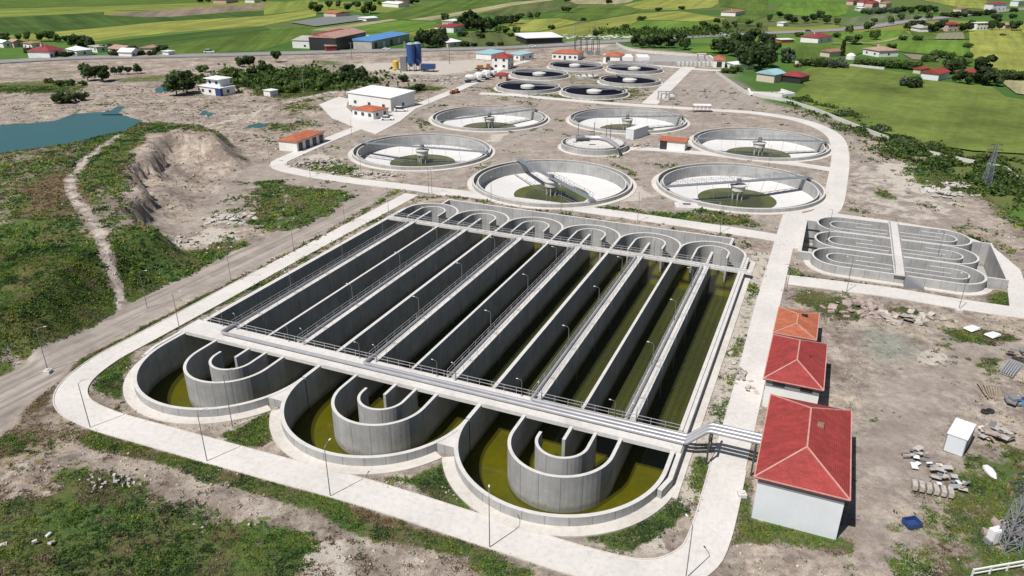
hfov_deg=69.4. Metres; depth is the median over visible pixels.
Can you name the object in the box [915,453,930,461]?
metal frame
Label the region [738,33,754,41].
tree
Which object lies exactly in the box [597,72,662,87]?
thickener tank
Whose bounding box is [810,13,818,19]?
tree
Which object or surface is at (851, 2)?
house
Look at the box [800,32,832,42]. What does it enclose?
farmhouse
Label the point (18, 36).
tree
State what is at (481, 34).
bush
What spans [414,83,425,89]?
bush
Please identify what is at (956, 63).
tree
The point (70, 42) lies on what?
tree
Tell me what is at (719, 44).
tree
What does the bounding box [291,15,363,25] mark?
field
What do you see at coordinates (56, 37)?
tree
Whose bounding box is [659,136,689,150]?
chemical hut
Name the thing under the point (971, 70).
cottage
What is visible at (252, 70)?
tree
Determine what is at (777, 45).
tree
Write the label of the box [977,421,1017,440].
sheet pile
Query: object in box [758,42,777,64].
tree
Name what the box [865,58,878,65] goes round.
bush
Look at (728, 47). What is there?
tree
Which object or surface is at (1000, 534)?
door
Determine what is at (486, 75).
mixer truck
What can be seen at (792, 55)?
tree
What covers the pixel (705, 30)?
scrub
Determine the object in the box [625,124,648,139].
site container
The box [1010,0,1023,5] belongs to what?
house
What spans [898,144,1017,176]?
boundary wall
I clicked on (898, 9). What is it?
bush
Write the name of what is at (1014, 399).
scrap heap
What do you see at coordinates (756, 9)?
field
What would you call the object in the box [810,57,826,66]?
bush
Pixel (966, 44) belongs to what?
bush
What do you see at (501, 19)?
tree
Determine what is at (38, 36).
tree
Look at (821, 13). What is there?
tree
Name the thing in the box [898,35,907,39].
bush
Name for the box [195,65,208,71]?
bush
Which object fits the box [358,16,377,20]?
greenhouse
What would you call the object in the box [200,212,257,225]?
stone pile
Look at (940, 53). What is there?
bush
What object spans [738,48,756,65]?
tree
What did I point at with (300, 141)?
transformer house
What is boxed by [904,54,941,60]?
field
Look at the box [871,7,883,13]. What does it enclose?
bush
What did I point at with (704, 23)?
tree
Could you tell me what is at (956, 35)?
field
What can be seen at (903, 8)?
tree
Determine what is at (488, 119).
clarifier
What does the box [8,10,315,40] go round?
field
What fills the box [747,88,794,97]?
yard wall
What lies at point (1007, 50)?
field
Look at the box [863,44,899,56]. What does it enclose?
farmhouse
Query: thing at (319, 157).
stones
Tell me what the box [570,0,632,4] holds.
field
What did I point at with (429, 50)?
road marking
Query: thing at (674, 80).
plant road
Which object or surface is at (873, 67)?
boundary wall
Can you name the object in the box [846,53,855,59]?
water tank
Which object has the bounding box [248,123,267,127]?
puddle water
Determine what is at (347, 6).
tree
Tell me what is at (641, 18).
bush
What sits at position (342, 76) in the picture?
tree
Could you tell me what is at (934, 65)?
field
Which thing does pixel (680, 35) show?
tree
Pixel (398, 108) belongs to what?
van
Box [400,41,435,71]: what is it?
batching plant
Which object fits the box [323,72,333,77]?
bush
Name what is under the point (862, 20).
field
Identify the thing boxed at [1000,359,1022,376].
pipe bundle
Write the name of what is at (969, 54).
bush
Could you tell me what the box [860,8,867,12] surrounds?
bush
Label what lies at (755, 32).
tree
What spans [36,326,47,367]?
street lamp
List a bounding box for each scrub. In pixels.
[188,60,417,95]
[587,24,748,37]
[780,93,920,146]
[844,133,1023,211]
[881,134,1023,174]
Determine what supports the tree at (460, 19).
on the ground
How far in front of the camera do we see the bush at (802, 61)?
399.09 m
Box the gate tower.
[697,53,706,60]
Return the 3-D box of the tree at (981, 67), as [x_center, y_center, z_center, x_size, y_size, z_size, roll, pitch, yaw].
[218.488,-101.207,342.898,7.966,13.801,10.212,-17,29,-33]
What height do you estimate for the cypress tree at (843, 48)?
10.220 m
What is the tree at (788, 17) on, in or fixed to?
on the ground
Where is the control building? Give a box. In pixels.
[762,334,827,406]
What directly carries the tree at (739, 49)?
on the ground
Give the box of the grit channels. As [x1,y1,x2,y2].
[603,54,713,65]
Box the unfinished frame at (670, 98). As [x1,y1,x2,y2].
[657,91,677,101]
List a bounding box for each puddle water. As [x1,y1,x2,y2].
[102,106,124,113]
[155,86,169,92]
[200,111,216,116]
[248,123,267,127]
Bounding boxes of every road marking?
[3,11,1005,62]
[6,20,902,59]
[11,16,948,60]
[16,14,969,60]
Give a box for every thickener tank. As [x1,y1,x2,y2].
[494,80,561,94]
[508,68,569,80]
[547,61,603,71]
[559,85,629,99]
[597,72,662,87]
[604,64,663,74]
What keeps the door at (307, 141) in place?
in the transformer house at (300, 141)
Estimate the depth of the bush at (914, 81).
331.61 m
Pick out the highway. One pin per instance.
(200, 55)
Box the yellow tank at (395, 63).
[392,60,399,69]
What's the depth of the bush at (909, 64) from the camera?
385.19 m
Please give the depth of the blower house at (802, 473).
77.72 m
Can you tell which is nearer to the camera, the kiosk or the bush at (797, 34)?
the kiosk
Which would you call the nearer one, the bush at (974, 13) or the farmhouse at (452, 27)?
the farmhouse at (452, 27)
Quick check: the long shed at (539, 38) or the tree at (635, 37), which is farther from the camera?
the long shed at (539, 38)
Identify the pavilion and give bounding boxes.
[438,38,461,46]
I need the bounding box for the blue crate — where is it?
[901,515,922,529]
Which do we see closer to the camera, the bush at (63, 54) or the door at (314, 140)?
the door at (314, 140)
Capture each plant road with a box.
[54,193,801,575]
[269,60,789,242]
[479,92,849,248]
[597,62,689,68]
[631,147,840,171]
[642,67,695,104]
[690,68,720,70]
[787,275,1023,318]
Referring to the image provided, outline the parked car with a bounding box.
[381,115,393,119]
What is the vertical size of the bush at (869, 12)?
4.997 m
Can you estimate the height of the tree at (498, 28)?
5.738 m
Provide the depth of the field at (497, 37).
519.97 m
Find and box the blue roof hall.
[352,31,409,48]
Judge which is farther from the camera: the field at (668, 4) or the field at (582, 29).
the field at (668, 4)
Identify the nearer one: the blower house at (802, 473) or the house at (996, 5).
the blower house at (802, 473)
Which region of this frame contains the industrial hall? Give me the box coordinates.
[347,85,415,110]
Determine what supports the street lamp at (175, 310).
on the ground
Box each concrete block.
[42,368,52,373]
[737,490,746,498]
[954,308,962,312]
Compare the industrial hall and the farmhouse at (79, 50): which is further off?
the farmhouse at (79, 50)
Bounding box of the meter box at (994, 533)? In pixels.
[983,525,1003,545]
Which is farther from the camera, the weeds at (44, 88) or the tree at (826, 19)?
the tree at (826, 19)
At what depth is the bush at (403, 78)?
345.07 m
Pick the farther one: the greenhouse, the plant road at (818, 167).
the greenhouse
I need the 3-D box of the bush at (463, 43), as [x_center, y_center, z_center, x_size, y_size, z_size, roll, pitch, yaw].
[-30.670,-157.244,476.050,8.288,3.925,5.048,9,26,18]
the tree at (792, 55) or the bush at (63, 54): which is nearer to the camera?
the tree at (792, 55)
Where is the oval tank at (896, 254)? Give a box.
[796,217,1008,295]
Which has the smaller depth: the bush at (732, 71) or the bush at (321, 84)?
the bush at (321, 84)
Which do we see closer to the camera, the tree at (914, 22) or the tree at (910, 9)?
the tree at (914, 22)
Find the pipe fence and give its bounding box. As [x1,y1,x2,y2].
[971,560,1023,575]
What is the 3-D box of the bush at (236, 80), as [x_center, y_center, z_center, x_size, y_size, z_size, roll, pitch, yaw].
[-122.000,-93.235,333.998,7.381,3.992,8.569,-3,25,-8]
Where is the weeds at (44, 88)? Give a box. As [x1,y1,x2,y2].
[0,84,1023,293]
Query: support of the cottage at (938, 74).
on the ground
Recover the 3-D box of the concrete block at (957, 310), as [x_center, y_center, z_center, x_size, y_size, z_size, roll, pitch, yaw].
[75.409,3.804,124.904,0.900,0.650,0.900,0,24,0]
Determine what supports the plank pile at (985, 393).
on the ground
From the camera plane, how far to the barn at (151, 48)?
442.07 m
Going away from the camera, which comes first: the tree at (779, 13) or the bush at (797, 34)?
the bush at (797, 34)
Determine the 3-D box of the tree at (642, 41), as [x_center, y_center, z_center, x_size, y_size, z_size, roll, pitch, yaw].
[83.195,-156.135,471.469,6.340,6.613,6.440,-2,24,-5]
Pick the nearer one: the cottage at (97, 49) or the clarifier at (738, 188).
the clarifier at (738, 188)
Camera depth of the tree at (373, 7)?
725.75 m
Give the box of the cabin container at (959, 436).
[942,418,976,457]
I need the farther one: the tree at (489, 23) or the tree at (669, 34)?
the tree at (489, 23)
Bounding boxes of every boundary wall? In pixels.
[616,42,712,57]
[716,71,888,138]
[850,64,884,69]
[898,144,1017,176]
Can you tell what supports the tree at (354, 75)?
on the ground
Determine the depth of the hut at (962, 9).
781.57 m
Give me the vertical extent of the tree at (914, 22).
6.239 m
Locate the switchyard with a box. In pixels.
[574,37,599,54]
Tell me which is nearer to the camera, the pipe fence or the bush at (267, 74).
the pipe fence
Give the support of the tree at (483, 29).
on the ground
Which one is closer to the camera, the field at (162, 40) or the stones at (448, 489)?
the stones at (448, 489)
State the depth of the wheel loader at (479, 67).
378.90 m
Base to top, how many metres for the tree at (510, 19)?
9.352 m
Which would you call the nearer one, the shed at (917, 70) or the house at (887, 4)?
the shed at (917, 70)
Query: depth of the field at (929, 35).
561.42 m
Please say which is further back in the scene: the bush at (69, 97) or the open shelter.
the bush at (69, 97)
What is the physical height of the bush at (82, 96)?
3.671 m
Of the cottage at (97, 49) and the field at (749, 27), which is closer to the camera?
the cottage at (97, 49)
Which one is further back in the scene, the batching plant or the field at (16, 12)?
the field at (16, 12)
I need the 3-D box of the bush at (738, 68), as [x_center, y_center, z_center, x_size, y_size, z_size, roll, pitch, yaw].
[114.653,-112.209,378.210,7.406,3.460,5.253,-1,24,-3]
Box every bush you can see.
[43,77,52,82]
[50,90,68,103]
[55,80,64,85]
[57,51,69,56]
[63,78,75,85]
[63,92,76,101]
[74,91,89,100]
[77,80,86,85]
[107,49,117,55]
[137,50,145,55]
[146,50,156,55]
[156,45,168,50]
[192,73,204,81]
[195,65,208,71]
[219,67,237,72]
[219,71,240,79]
[232,77,248,84]
[263,73,279,79]
[269,85,283,91]
[277,78,288,85]
[281,84,300,92]
[302,78,313,85]
[310,81,324,88]
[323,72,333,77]
[364,76,378,82]
[397,75,408,81]
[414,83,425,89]
[456,31,467,36]
[460,40,469,46]
[476,32,485,37]
[486,41,494,45]
[592,30,603,35]
[636,16,646,20]
[725,68,736,73]
[729,65,743,71]
[794,32,803,36]
[794,58,806,65]
[806,59,814,64]
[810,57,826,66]
[827,58,843,67]
[832,32,840,36]
[838,60,848,67]
[853,57,869,65]
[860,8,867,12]
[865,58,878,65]
[867,9,876,14]
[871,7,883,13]
[872,60,884,66]
[884,60,901,67]
[886,8,895,12]
[886,43,896,48]
[891,59,907,68]
[892,6,902,12]
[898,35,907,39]
[899,75,913,85]
[901,60,923,69]
[902,75,924,87]
[911,35,923,40]
[920,55,938,61]
[929,49,946,56]
[945,52,956,58]
[949,11,961,16]
[962,42,973,47]
[963,52,974,57]
[967,10,980,15]
[983,9,993,14]
[996,69,1023,78]
[1000,70,1015,79]
[1009,8,1018,11]
[1009,13,1017,17]
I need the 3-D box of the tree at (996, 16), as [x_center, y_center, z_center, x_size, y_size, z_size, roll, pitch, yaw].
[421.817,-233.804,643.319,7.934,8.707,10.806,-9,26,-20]
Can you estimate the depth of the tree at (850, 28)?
559.91 m
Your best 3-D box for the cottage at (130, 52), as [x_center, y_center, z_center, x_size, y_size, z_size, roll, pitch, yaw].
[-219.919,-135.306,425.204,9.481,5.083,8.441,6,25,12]
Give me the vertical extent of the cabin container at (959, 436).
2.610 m
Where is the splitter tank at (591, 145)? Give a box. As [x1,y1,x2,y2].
[558,122,630,156]
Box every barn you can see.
[108,44,137,51]
[140,45,157,52]
[213,0,237,3]
[323,10,349,16]
[382,1,409,7]
[756,68,785,82]
[820,48,840,56]
[910,24,934,31]
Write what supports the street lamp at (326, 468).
on the plant road at (710, 533)
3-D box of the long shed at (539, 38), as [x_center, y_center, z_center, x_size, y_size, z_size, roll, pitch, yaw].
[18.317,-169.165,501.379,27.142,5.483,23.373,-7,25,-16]
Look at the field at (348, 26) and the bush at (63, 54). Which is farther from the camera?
the field at (348, 26)
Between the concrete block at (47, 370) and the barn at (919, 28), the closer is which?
the concrete block at (47, 370)
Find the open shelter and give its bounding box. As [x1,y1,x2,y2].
[693,104,711,107]
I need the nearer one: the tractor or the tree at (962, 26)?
the tractor
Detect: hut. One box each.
[495,72,508,80]
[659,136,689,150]
[777,21,787,25]
[953,7,967,11]
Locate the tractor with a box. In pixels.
[794,61,801,66]
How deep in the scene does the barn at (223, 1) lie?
867.16 m
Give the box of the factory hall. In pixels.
[308,28,365,49]
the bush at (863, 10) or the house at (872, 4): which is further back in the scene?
the house at (872, 4)
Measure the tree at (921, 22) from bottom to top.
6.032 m
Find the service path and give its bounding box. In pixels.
[419,188,450,195]
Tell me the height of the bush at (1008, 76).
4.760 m
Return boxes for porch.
[324,45,336,50]
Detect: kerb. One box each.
[52,270,746,575]
[86,273,710,559]
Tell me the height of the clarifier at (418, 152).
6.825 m
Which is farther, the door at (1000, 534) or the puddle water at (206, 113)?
the puddle water at (206, 113)
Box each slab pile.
[820,297,900,318]
[878,309,958,333]
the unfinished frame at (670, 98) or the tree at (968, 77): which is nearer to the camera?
the unfinished frame at (670, 98)
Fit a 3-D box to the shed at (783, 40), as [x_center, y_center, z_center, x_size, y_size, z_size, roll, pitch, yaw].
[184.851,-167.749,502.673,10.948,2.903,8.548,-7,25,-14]
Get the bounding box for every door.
[298,142,302,150]
[305,139,309,147]
[312,137,316,145]
[319,134,322,142]
[659,141,666,148]
[993,531,1002,544]
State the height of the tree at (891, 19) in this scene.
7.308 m
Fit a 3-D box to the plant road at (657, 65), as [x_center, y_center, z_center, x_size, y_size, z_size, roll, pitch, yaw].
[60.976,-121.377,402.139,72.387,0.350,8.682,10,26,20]
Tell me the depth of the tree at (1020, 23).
587.05 m
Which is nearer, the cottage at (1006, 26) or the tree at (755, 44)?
the tree at (755, 44)
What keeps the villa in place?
on the ground
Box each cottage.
[0,39,11,47]
[8,39,22,47]
[22,40,43,47]
[87,44,109,52]
[117,48,139,56]
[245,0,260,2]
[442,19,458,24]
[921,67,950,80]
[955,68,975,72]
[998,23,1010,28]
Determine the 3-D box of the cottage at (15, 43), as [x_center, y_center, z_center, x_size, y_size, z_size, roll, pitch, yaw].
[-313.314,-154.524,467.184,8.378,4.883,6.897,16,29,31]
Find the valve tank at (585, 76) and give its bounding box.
[575,73,597,78]
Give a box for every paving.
[319,97,414,133]
[800,211,1023,313]
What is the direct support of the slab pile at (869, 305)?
on the ground
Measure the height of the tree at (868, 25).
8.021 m
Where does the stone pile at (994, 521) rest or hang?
on the ground
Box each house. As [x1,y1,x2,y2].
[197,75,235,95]
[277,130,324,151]
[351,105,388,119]
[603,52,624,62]
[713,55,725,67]
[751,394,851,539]
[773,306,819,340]
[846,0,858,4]
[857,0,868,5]
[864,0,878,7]
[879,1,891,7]
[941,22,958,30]
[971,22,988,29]
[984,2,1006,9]
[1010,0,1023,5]
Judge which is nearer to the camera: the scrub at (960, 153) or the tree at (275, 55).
the scrub at (960, 153)
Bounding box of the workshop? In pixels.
[292,35,309,48]
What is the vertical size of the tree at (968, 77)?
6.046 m
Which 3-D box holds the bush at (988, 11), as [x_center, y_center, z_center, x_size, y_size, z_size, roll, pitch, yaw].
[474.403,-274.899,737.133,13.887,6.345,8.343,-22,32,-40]
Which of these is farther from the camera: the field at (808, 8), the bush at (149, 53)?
the field at (808, 8)
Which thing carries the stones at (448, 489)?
on the ground
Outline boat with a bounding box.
[982,465,996,478]
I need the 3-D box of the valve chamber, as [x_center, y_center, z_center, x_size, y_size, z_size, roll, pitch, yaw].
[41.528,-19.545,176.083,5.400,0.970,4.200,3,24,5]
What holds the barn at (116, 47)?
on the ground
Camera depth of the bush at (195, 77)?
338.66 m
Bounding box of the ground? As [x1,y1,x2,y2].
[0,0,1023,575]
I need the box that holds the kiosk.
[162,50,174,54]
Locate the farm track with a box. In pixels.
[832,35,908,43]
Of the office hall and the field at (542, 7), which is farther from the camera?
the field at (542, 7)
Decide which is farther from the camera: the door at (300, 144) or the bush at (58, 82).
the bush at (58, 82)
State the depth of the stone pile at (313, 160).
210.77 m
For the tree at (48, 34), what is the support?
on the ground
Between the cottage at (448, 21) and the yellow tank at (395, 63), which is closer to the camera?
the yellow tank at (395, 63)
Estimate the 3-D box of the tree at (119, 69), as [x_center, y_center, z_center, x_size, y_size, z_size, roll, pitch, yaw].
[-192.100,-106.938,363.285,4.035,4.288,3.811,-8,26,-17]
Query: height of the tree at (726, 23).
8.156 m
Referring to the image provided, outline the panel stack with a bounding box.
[901,445,970,491]
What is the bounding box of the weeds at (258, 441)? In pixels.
[0,245,1023,575]
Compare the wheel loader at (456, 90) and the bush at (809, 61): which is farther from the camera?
the bush at (809, 61)
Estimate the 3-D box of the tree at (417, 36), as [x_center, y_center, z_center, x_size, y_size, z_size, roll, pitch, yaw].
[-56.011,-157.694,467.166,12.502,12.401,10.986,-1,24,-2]
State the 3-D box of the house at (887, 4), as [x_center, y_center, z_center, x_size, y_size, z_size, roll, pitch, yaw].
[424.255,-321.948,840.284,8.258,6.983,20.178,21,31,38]
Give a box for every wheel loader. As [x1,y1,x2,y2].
[449,88,459,93]
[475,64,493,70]
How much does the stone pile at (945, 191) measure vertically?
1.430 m
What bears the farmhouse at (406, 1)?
on the ground
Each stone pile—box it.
[0,532,55,545]
[78,464,148,500]
[169,231,220,252]
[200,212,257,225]
[279,156,343,173]
[331,170,404,177]
[405,74,462,83]
[563,35,632,40]
[628,142,659,149]
[722,349,762,410]
[906,185,980,203]
[941,181,973,187]
[981,516,1023,549]
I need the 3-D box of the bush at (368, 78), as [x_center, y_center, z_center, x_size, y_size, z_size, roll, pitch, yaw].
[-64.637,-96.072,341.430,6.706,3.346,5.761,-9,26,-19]
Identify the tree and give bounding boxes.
[0,32,9,39]
[14,34,21,39]
[22,31,29,40]
[34,32,42,41]
[41,30,54,41]
[52,33,61,41]
[60,35,67,41]
[66,33,76,45]
[70,35,85,46]
[77,62,96,80]
[81,35,95,47]
[88,65,109,81]
[110,66,116,72]
[116,66,123,73]
[122,67,131,72]
[132,63,141,73]
[161,70,190,94]
[173,70,195,92]
[234,56,244,65]
[242,55,254,64]
[247,68,256,73]
[257,64,273,72]
[270,51,281,60]
[308,1,317,10]
[313,4,323,13]
[325,1,332,8]
[339,72,350,81]
[341,64,354,71]
[343,3,352,9]
[346,71,360,80]
[351,1,360,7]
[355,65,367,79]
[360,6,368,13]
[363,1,376,13]
[414,28,428,47]
[419,31,438,47]
[430,26,447,44]
[441,13,448,19]
[457,16,463,23]
[462,9,472,28]
[469,12,479,28]
[471,18,482,32]
[477,16,486,31]
[481,16,493,31]
[492,19,499,29]
[493,16,506,23]
[495,25,501,32]
[502,27,509,33]
[505,14,514,24]
[512,26,520,32]
[514,14,522,21]
[527,11,533,18]
[630,33,640,44]
[637,37,647,47]
[648,33,659,47]
[656,34,669,45]
[662,31,673,45]
[668,39,678,45]
[674,33,686,41]
[678,37,690,49]
[699,20,710,26]
[710,24,718,29]
[710,36,726,53]
[722,20,730,28]
[725,44,733,55]
[729,32,740,40]
[732,40,751,52]
[734,44,755,60]
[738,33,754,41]
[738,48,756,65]
[744,28,762,38]
[750,41,765,47]
[751,47,773,70]
[757,31,766,41]
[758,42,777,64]
[760,33,776,42]
[767,14,772,21]
[771,42,781,50]
[776,11,783,16]
[780,47,790,62]
[784,14,792,21]
[787,49,795,62]
[790,17,798,23]
[801,16,809,21]
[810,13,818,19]
[816,10,824,19]
[823,15,831,23]
[834,18,840,23]
[840,40,845,55]
[844,24,853,32]
[849,34,863,44]
[863,21,874,30]
[869,29,880,38]
[888,15,894,22]
[897,14,905,19]
[900,6,906,13]
[903,21,911,29]
[906,6,915,13]
[909,20,918,25]
[913,15,921,19]
[915,5,926,13]
[917,20,925,24]
[923,5,931,13]
[925,11,932,18]
[927,24,939,30]
[932,6,938,13]
[935,21,945,27]
[942,59,953,72]
[951,60,961,73]
[951,68,967,82]
[952,56,967,69]
[958,23,968,30]
[961,72,975,83]
[965,22,974,30]
[973,54,998,83]
[982,71,999,85]
[988,20,998,29]
[990,14,1002,21]
[993,71,1006,85]
[997,23,1004,29]
[1009,21,1018,29]
[1015,21,1023,29]
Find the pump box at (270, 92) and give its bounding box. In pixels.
[263,88,277,96]
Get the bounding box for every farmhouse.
[27,44,63,57]
[66,45,92,55]
[395,0,413,3]
[435,23,465,32]
[721,9,745,15]
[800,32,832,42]
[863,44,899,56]
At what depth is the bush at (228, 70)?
355.67 m
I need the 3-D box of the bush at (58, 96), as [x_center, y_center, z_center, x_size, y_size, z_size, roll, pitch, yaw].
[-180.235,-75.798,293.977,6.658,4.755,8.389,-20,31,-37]
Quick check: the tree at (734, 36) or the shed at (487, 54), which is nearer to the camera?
the shed at (487, 54)
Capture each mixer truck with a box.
[464,74,481,82]
[474,72,489,79]
[482,70,496,76]
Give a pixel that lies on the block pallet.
(942, 490)
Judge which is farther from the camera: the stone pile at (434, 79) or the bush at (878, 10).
the bush at (878, 10)
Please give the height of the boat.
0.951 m
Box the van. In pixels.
[394,106,407,111]
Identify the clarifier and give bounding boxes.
[348,134,494,171]
[428,105,549,132]
[467,154,636,209]
[566,107,689,134]
[651,163,829,214]
[688,127,834,161]
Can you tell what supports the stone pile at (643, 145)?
on the ground
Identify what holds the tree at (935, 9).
on the ground
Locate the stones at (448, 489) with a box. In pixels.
[0,239,1022,575]
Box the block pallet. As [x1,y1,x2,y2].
[911,479,954,497]
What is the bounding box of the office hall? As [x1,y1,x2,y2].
[552,49,583,59]
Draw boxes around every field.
[0,0,212,8]
[0,2,208,16]
[0,10,263,33]
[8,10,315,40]
[97,26,269,47]
[110,4,263,16]
[157,25,314,53]
[264,0,318,14]
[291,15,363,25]
[314,19,394,30]
[355,21,436,32]
[375,0,523,18]
[409,27,434,35]
[410,0,551,20]
[460,30,519,45]
[481,2,577,15]
[503,18,577,31]
[542,11,723,35]
[554,6,639,20]
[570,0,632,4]
[625,0,718,9]
[629,20,719,35]
[688,45,727,51]
[716,24,767,33]
[718,0,767,21]
[772,0,848,16]
[788,43,862,59]
[792,66,1023,152]
[838,29,907,46]
[839,13,925,25]
[894,39,966,55]
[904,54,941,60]
[909,30,969,38]
[918,58,967,68]
[924,0,986,8]
[935,32,964,38]
[969,30,1023,71]
[1002,79,1023,93]
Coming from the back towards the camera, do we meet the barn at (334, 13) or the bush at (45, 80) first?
the barn at (334, 13)
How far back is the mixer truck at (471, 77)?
343.29 m
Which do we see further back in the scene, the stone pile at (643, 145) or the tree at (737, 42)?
the tree at (737, 42)
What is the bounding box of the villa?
[491,53,513,69]
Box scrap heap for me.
[1004,394,1023,405]
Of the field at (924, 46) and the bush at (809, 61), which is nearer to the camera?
the bush at (809, 61)
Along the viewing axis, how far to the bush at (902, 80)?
336.20 m
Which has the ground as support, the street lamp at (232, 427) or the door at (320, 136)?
the street lamp at (232, 427)
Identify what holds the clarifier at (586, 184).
on the ground
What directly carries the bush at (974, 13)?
on the ground
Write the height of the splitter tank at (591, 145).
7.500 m
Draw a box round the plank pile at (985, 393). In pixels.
[977,382,999,400]
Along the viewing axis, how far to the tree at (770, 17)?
657.39 m
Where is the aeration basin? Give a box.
[123,199,761,537]
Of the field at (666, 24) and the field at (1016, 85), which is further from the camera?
the field at (666, 24)
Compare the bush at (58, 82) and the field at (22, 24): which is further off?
the field at (22, 24)
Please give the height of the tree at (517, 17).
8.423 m
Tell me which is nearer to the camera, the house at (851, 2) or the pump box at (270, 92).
the pump box at (270, 92)
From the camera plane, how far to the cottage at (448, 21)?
619.21 m
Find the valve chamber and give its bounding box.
[674,202,698,209]
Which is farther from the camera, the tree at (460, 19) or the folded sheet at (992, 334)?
the tree at (460, 19)
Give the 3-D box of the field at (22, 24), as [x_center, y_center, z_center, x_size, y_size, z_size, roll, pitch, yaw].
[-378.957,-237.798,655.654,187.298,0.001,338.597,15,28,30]
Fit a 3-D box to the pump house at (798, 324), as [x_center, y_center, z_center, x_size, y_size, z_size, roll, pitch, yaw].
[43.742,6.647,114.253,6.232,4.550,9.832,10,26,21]
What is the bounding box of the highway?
[0,8,1023,63]
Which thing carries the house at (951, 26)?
on the ground
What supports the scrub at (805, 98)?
on the ground
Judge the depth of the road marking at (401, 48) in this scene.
461.14 m
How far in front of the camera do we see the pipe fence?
71.85 m
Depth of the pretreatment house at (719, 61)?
391.18 m
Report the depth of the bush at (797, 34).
538.90 m
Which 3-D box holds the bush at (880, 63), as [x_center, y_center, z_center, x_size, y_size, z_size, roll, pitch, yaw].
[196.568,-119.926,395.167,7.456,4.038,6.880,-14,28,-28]
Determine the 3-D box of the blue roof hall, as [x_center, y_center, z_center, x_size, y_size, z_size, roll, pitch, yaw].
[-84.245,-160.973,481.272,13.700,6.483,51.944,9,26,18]
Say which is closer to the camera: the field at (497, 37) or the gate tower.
the gate tower
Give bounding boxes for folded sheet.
[964,325,979,331]
[984,331,1001,337]
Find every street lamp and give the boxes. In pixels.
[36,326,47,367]
[78,378,90,426]
[139,270,148,308]
[172,291,179,329]
[197,407,207,460]
[223,368,234,428]
[324,438,330,497]
[488,485,489,549]
[685,514,692,575]
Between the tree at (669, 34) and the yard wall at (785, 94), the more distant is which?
the tree at (669, 34)
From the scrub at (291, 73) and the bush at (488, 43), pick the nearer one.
the scrub at (291, 73)
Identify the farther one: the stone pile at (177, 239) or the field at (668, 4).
the field at (668, 4)
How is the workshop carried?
on the ground
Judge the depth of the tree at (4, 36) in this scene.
487.92 m
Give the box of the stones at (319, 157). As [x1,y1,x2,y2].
[0,74,1015,265]
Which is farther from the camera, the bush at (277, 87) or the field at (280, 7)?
the field at (280, 7)
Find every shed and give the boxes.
[475,49,505,59]
[508,51,533,60]
[515,32,562,43]
[726,61,753,68]
[775,38,794,43]
[781,71,809,83]
[912,66,929,73]
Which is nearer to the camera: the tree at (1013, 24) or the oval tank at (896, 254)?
the oval tank at (896, 254)
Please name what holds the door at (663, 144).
in the chemical hut at (674, 143)
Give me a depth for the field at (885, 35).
539.84 m
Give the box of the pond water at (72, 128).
[0,112,141,152]
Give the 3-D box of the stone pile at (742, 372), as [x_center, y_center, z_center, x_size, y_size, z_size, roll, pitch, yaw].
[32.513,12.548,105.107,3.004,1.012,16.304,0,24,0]
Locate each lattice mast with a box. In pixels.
[981,143,1003,185]
[996,472,1023,553]
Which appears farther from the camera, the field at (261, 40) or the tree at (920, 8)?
the tree at (920, 8)
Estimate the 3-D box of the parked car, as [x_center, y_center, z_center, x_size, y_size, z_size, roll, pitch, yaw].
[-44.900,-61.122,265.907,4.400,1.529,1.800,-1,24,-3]
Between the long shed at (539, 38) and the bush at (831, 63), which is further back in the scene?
the long shed at (539, 38)
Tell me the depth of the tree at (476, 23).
555.59 m
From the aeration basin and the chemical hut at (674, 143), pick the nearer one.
the aeration basin
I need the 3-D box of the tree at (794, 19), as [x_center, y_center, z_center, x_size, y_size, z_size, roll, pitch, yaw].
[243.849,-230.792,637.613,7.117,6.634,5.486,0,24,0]
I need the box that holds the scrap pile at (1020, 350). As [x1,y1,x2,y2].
[1005,347,1023,361]
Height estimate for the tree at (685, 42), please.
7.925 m
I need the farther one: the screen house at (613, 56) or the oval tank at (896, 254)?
the screen house at (613, 56)
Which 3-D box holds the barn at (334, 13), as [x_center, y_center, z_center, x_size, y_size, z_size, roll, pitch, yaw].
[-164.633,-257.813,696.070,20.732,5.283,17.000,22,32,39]
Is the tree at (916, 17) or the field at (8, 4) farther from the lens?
the field at (8, 4)
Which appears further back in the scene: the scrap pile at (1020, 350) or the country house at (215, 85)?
the country house at (215, 85)
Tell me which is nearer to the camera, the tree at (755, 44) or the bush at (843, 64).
the bush at (843, 64)
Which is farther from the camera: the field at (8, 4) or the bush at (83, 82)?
the field at (8, 4)
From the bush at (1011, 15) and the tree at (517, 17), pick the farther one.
the bush at (1011, 15)
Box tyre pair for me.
[980,408,994,413]
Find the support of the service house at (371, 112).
on the ground
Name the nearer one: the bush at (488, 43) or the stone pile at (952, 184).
the stone pile at (952, 184)
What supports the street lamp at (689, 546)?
on the plant road at (710, 533)
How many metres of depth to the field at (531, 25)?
624.33 m
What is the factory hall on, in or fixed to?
on the ground
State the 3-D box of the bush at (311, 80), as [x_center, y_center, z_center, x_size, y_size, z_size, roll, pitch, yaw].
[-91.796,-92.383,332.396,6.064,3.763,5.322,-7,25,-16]
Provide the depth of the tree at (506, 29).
546.87 m
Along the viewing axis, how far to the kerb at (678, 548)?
85.65 m

